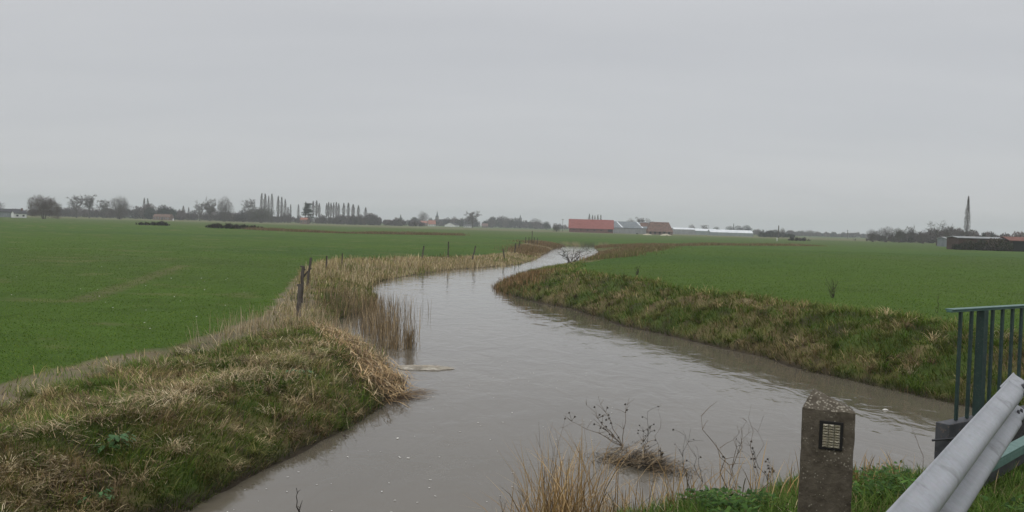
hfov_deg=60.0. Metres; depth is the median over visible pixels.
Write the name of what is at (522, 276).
reed clump
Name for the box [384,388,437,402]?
stalk raft
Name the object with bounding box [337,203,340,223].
poplar tree
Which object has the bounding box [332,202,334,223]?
poplar tree
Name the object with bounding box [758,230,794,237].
hedge
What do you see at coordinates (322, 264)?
bank reeds
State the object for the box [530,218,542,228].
bare tree
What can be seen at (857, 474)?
reed tuft
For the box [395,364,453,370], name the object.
foam patch
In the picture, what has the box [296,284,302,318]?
fence post
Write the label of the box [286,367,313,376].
leafy plant
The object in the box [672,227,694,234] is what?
greenhouse
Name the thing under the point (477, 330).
river water
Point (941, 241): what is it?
pale shed
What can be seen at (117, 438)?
leafy plant
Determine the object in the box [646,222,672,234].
old farmhouse
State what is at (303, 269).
fence post
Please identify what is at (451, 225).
village house
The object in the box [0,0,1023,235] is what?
sky
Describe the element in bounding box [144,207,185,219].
evergreen wood
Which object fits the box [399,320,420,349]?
reed clump
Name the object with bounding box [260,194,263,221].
poplar tree
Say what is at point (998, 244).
ivy hedge
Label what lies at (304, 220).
tan house
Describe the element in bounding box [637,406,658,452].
dry weed
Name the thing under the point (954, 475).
guardrail
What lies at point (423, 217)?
bare tree
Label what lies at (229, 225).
bramble thicket
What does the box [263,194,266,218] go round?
poplar tree
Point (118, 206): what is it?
bare tree
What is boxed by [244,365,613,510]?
foam flecks
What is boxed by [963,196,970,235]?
poplar tree
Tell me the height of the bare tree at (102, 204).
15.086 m
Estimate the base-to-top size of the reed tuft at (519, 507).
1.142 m
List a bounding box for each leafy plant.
[76,486,115,504]
[94,431,136,452]
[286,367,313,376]
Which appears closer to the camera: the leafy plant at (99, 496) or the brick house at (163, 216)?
the leafy plant at (99, 496)
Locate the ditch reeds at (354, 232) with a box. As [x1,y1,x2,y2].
[243,227,469,235]
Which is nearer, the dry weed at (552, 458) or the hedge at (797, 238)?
the dry weed at (552, 458)
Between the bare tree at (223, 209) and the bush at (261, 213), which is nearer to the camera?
the bush at (261, 213)
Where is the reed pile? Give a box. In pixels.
[297,316,424,406]
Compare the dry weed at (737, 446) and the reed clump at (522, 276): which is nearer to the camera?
the dry weed at (737, 446)
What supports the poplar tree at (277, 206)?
on the ground at (122, 231)
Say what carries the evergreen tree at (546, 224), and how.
on the ground at (122, 231)
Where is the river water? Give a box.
[184,246,971,511]
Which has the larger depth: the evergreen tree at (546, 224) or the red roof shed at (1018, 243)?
the evergreen tree at (546, 224)
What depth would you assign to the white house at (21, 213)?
430.65 m
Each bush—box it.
[25,194,61,218]
[245,207,276,222]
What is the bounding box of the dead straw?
[0,317,388,505]
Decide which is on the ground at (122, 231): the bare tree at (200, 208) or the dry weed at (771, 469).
the bare tree at (200, 208)
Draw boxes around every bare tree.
[66,195,84,217]
[81,193,96,217]
[95,199,108,217]
[106,195,133,218]
[193,201,203,220]
[204,197,215,220]
[216,196,234,221]
[240,199,254,221]
[418,211,427,221]
[464,211,481,227]
[487,218,497,227]
[501,217,510,227]
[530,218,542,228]
[552,225,561,231]
[558,244,588,262]
[803,230,816,236]
[866,229,880,241]
[877,226,894,241]
[892,227,907,242]
[904,226,916,242]
[914,231,929,243]
[942,225,953,236]
[953,228,965,235]
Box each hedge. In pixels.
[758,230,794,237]
[787,236,809,240]
[951,238,1013,250]
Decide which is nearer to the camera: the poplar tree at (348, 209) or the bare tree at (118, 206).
the bare tree at (118, 206)
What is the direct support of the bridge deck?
on the ground at (122, 231)
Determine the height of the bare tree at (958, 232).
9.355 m
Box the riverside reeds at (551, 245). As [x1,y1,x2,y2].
[513,239,690,248]
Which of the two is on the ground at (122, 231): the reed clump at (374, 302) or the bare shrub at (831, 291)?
the bare shrub at (831, 291)
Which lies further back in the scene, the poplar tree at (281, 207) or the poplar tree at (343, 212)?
the poplar tree at (343, 212)
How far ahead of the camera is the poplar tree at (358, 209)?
733.91 m
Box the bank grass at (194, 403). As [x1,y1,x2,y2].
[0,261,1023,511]
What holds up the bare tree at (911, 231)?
on the ground at (122, 231)
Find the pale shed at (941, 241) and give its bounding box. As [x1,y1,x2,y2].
[937,237,946,246]
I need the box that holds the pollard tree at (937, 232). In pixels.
[925,221,953,245]
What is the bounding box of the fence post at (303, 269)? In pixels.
[300,266,307,302]
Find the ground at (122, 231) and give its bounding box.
[0,215,1023,511]
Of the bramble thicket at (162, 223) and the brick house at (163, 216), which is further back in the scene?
the brick house at (163, 216)
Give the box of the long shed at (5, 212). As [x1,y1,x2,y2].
[0,209,20,216]
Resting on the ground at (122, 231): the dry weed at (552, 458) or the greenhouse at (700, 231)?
the greenhouse at (700, 231)
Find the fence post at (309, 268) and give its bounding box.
[306,257,311,288]
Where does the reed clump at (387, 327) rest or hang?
on the river water
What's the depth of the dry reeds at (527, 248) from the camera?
124.84 m
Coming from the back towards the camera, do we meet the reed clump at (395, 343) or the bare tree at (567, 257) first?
the bare tree at (567, 257)
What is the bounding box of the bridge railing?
[945,304,1023,420]
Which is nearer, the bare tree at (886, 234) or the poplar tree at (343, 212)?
the bare tree at (886, 234)
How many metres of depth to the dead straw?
14.26 m
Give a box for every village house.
[428,220,435,225]
[445,223,458,226]
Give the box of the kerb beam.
[984,436,1023,485]
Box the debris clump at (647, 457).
[585,439,706,480]
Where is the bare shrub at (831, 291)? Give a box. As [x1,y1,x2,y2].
[825,276,837,297]
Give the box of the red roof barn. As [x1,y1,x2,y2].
[568,219,613,232]
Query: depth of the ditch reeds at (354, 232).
217.25 m
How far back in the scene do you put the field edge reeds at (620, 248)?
181.12 m
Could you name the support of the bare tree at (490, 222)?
on the ground at (122, 231)
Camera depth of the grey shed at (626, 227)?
575.19 m
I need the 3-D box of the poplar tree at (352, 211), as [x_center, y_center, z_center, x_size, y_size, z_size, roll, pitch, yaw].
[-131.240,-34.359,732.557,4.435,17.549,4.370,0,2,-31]
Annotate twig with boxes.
[296,488,302,511]
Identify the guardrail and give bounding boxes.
[886,373,1023,511]
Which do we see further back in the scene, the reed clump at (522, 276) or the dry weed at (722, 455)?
the reed clump at (522, 276)
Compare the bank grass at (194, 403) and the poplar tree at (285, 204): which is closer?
the bank grass at (194, 403)
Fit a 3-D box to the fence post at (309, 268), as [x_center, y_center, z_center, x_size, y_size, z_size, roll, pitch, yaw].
[-9.438,0.924,41.195,0.179,1.716,0.451,3,2,26]
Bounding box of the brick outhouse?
[640,223,648,227]
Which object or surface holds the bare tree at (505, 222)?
on the ground at (122, 231)
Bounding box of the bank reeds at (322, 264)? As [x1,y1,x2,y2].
[114,249,540,430]
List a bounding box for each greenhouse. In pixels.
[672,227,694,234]
[694,228,707,234]
[707,229,752,236]
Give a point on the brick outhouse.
(644, 224)
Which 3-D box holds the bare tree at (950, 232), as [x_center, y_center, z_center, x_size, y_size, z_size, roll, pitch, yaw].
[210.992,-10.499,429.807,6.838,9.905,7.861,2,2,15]
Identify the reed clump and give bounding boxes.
[291,276,431,321]
[329,302,420,343]
[369,330,415,350]
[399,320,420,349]
[489,265,566,296]
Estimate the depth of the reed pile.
21.40 m
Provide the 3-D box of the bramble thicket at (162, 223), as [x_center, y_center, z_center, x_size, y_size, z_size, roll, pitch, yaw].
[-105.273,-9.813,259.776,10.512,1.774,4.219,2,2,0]
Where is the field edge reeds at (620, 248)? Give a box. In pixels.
[594,242,826,255]
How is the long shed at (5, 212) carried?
on the ground at (122, 231)
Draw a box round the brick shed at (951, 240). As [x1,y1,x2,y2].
[946,236,1002,250]
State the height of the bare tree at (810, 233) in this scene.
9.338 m
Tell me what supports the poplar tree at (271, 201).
on the ground at (122, 231)
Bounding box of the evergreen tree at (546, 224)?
[543,221,548,229]
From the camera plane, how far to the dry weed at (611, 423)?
16.05 m
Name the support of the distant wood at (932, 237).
on the ground at (122, 231)
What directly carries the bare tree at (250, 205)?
on the ground at (122, 231)
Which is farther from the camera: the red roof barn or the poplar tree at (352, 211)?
the poplar tree at (352, 211)
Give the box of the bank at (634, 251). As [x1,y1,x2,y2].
[574,244,681,261]
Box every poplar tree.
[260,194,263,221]
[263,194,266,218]
[270,193,273,222]
[276,196,279,222]
[280,197,283,222]
[283,199,286,222]
[315,200,317,223]
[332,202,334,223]
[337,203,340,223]
[342,203,345,223]
[346,203,349,216]
[351,205,354,224]
[357,205,359,223]
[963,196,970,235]
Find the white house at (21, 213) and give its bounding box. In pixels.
[11,208,26,217]
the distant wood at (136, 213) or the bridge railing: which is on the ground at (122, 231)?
the distant wood at (136, 213)
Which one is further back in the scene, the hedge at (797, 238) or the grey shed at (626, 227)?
the grey shed at (626, 227)
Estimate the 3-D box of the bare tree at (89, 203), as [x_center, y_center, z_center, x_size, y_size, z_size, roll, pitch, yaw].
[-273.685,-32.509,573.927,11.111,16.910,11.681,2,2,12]
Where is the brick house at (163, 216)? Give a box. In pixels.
[152,214,173,219]
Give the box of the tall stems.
[187,257,426,367]
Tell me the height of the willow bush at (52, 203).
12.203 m
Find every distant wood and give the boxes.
[15,203,265,221]
[265,213,424,225]
[399,216,568,229]
[752,229,873,237]
[855,228,1023,242]
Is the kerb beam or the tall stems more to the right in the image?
the kerb beam
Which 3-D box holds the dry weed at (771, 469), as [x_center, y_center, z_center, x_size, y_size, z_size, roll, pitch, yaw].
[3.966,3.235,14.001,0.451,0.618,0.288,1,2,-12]
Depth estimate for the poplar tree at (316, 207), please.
725.44 m
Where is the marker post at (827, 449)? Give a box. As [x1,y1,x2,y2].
[797,389,855,511]
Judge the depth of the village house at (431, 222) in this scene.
980.69 m
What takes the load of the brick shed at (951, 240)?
on the ground at (122, 231)
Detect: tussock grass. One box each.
[0,309,403,511]
[499,264,1023,401]
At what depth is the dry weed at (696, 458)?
13.86 m
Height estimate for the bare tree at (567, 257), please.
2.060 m
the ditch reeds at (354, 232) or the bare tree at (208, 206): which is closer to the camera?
the ditch reeds at (354, 232)
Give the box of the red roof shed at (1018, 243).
[1000,236,1023,251]
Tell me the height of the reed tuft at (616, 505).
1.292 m
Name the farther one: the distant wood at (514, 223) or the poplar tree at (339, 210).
the distant wood at (514, 223)
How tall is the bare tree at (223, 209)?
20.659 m
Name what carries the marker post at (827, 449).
on the ground at (122, 231)
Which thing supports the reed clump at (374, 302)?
on the river water
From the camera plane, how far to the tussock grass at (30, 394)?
15.13 m
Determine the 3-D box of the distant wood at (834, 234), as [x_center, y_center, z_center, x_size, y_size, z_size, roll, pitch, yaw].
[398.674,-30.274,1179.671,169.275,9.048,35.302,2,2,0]
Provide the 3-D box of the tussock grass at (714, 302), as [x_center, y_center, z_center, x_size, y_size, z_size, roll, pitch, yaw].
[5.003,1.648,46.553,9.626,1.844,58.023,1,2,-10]
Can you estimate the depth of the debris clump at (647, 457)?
14.72 m
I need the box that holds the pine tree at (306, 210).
[301,203,314,217]
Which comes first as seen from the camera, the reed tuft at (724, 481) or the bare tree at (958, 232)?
the reed tuft at (724, 481)
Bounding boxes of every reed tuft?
[463,476,583,511]
[474,419,643,511]
[532,461,732,511]
[610,443,855,511]
[852,448,914,488]
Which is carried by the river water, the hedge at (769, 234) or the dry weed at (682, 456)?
the dry weed at (682, 456)
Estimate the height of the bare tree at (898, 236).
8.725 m
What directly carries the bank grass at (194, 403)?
on the ground at (122, 231)
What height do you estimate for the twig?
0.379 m
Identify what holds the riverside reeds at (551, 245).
on the river water
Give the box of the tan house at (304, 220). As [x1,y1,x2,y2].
[300,218,309,223]
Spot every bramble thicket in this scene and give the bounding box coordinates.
[135,221,169,225]
[205,223,262,228]
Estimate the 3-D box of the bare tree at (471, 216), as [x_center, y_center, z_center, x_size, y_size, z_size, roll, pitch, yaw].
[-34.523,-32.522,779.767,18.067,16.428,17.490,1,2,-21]
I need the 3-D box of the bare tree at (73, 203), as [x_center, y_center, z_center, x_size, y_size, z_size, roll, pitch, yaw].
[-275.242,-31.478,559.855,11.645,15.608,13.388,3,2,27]
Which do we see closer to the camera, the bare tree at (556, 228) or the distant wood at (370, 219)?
the bare tree at (556, 228)
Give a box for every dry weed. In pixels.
[534,421,574,500]
[563,397,632,445]
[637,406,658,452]
[672,429,702,481]
[674,430,699,487]
[701,402,744,493]
[731,417,749,468]
[745,408,764,488]
[747,440,774,481]
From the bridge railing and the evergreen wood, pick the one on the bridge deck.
the bridge railing
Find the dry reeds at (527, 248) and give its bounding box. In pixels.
[494,243,549,255]
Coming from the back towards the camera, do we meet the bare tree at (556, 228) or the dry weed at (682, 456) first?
the bare tree at (556, 228)
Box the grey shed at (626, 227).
[613,221,646,233]
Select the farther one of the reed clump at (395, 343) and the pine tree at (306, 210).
the pine tree at (306, 210)
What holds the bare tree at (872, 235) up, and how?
on the ground at (122, 231)
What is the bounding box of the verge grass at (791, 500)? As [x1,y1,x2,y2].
[593,460,1023,511]
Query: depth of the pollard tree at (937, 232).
334.62 m
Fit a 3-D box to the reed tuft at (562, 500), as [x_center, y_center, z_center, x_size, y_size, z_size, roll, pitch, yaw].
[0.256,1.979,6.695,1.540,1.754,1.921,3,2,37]
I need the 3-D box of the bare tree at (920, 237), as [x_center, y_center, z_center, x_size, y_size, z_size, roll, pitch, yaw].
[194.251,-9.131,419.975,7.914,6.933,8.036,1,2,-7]
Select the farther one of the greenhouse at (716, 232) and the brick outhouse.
the greenhouse at (716, 232)
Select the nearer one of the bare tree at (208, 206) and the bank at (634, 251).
the bank at (634, 251)
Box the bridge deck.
[932,405,1023,458]
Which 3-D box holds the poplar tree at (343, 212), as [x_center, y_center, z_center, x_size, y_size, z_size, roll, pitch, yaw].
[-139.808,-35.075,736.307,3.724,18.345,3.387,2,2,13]

